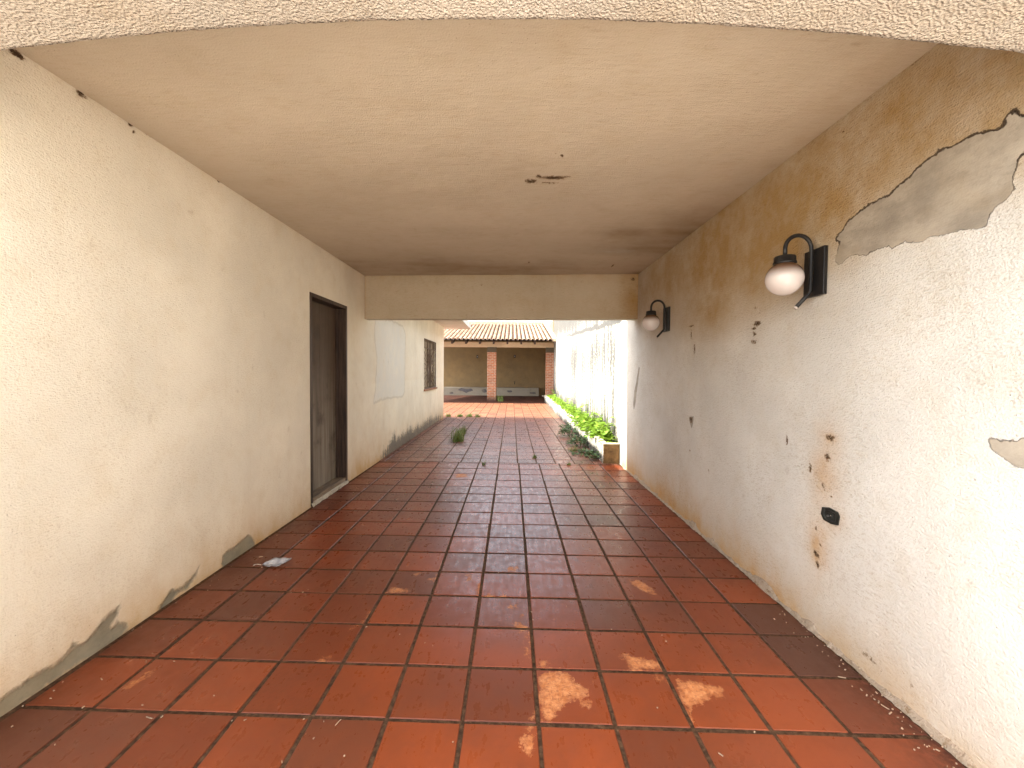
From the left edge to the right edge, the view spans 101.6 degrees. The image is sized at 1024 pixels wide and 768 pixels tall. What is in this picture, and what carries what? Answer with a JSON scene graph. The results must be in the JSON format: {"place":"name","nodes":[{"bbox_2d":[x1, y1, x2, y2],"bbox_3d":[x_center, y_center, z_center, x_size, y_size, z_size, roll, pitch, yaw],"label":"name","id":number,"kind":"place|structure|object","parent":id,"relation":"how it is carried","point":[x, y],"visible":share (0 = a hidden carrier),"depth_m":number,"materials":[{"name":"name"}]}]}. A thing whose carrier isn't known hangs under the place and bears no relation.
{"place":"outdoors","nodes":[
{"label":"outdoors","id":0,"kind":"place"},
{"bbox_2d":[0,461,965,767],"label":"floor","id":1,"kind":"structure","parent":0,"point":[92,739],"depth_m":2.03,"materials":[{"name":"tile"}]},
{"bbox_2d":[255,557,290,566],"bbox_3d":[-1.700,1.264,2.964,0.246,0.049,0.086,0,2,0],"label":"fallen leaf","id":2,"kind":"object","parent":1,"relation":"on","point":[276,561],"visible":1,"depth_m":2.98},
{"bbox_2d":[11,473,956,767],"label":"plaster crumbs","id":3,"kind":"object","parent":1,"relation":"on","point":[657,707],"visible":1,"depth_m":1.72,"materials":[{"name":"beige paint"}]},
{"bbox_2d":[0,395,967,767],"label":"grout bed","id":4,"kind":"object","parent":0,"point":[462,721],"visible":0.14,"depth_m":2.03,"materials":[{"name":"grey concrete"}]},
{"bbox_2d":[444,395,545,403],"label":"shelter floor","id":5,"kind":"structure","parent":0,"point":[483,399],"depth_m":20.54,"materials":[{"name":"tile"}]},
{"bbox_2d":[444,321,555,400],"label":"building","id":6,"kind":"structure","parent":5,"relation":"on","point":[493,370],"depth_m":24.22,"materials":[{"name":"paint"}]},
{"bbox_2d":[380,417,617,464],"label":"yard floor","id":7,"kind":"structure","parent":0,"point":[560,455],"depth_m":7.97,"materials":[{"name":"tile"}]},
{"bbox_2d":[445,427,472,442],"bbox_3d":[-1.065,0.981,8.444,0.748,0.304,0.947,1,2,14],"label":"grass tuft","id":8,"kind":"object","parent":7,"relation":"on","point":[456,436],"visible":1,"depth_m":8.31,"materials":[{"name":"green plant"}]},
{"bbox_2d":[455,423,467,434],"bbox_3d":[-1.142,1.007,9.310,0.443,0.199,1.000,0,2,0],"label":"grass tuft","id":9,"kind":"object","parent":7,"relation":"on","point":[461,429],"visible":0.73,"depth_m":9.35,"materials":[{"name":"green plant"}]},
{"bbox_2d":[558,422,570,428],"bbox_3d":[1.334,1.011,10.125,0.426,0.196,0.376,0,2,-25],"label":"weed","id":10,"kind":"object","parent":7,"relation":"on","point":[567,425],"visible":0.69,"depth_m":10.12,"materials":[{"name":"green plant"}]},
{"bbox_2d":[557,425,578,435],"bbox_3d":[1.279,0.999,9.043,0.612,0.273,0.660,-1,2,-43],"label":"weed","id":11,"kind":"object","parent":7,"relation":"on","point":[562,431],"visible":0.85,"depth_m":8.99,"materials":[{"name":"green plant"}]},
{"bbox_2d":[566,434,587,447],"bbox_3d":[1.298,1.064,7.881,0.580,0.212,0.589,-1,2,-39],"label":"weed","id":12,"kind":"object","parent":7,"relation":"on","point":[575,438],"visible":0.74,"depth_m":7.82,"materials":[{"name":"green plant"}]},
{"bbox_2d":[544,395,619,463],"bbox_3d":[1.671,0.869,12.946,0.443,0.322,13.172,1,2,1],"label":"planter","id":13,"kind":"object","parent":7,"relation":"on","point":[608,453],"visible":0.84,"depth_m":6.92,"materials":[{"name":"paint"}]},
{"bbox_2d":[547,389,617,442],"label":"planter plants","id":14,"kind":"object","parent":13,"relation":"in","point":[593,426],"visible":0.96,"depth_m":7.92,"materials":[{"name":"green plant"}]},
{"bbox_2d":[569,447,595,455],"bbox_3d":[1.265,1.151,7.088,0.527,0.136,0.518,-1,2,-44],"label":"weed","id":15,"kind":"object","parent":7,"relation":"on","point":[583,450],"visible":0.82,"depth_m":7.05,"materials":[{"name":"green plant"}]},
{"bbox_2d":[587,451,600,459],"bbox_3d":[1.340,1.150,6.651,0.362,0.133,0.341,-1,2,-33],"label":"weed","id":16,"kind":"object","parent":7,"relation":"on","point":[595,454],"visible":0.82,"depth_m":6.67,"materials":[{"name":"green plant"}]},
{"bbox_2d":[444,403,559,418],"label":"patio floor","id":17,"kind":"structure","parent":0,"point":[518,409],"depth_m":14.81,"materials":[{"name":"tile"}]},
{"bbox_2d":[467,320,552,324],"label":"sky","id":18,"kind":"structure","parent":0,"point":[549,321],"depth_m":26.09,"materials":[{"name":"white paint"}]},
{"label":"ground","id":19,"kind":"structure","parent":0,"visible":0},
{"bbox_2d":[0,0,1023,716],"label":"house","id":20,"kind":"structure","parent":19,"relation":"on","point":[258,258],"depth_m":2.17,"materials":[{"name":"paint"}]},
{"bbox_2d":[312,301,335,490],"bbox_3d":[-2.171,0.130,4.674,0.037,2.057,0.846,0,2,0],"label":"door","id":21,"kind":"structure","parent":20,"relation":"in","point":[323,317],"depth_m":4.78,"materials":[{"name":"brown wood"}]},
{"bbox_2d":[424,338,436,390],"bbox_3d":[-2.075,-0.472,10.410,0.155,1.234,1.600,0,2,0],"label":"window","id":22,"kind":"structure","parent":20,"relation":"in","point":[429,350],"depth_m":10.38,"materials":[{"name":"paint"}]},
{"bbox_2d":[553,320,624,465],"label":"garden wall","id":23,"kind":"structure","parent":19,"relation":"on","point":[589,362],"depth_m":8.82,"materials":[{"name":"paint"}]},
{"bbox_2d":[622,43,1023,767],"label":"carport wall","id":24,"kind":"structure","parent":19,"relation":"on","point":[874,397],"depth_m":1.86,"materials":[{"name":"paint"}]},
{"bbox_2d":[642,300,669,337],"bbox_3d":[1.517,-0.690,4.433,0.270,0.410,0.184,0,2,-2],"label":"wall lamp","id":25,"kind":"object","parent":24,"relation":"attached to","point":[651,321],"visible":1,"depth_m":4.38,"materials":[{"name":"black paint"}]},
{"bbox_2d":[764,233,827,309],"bbox_3d":[1.518,-0.608,2.260,0.270,0.410,0.184,0,2,0],"label":"wall lamp","id":26,"kind":"object","parent":24,"relation":"attached to","point":[786,274],"visible":1,"depth_m":2.22,"materials":[{"name":"white glass"}]},
{"bbox_2d":[821,507,839,524],"bbox_3d":[1.638,0.678,2.150,0.017,0.080,0.125,0,2,0],"label":"junction box","id":27,"kind":"object","parent":24,"relation":"attached to","point":[833,518],"visible":1,"depth_m":2.15,"materials":[{"name":"black plastic"}]}
]}

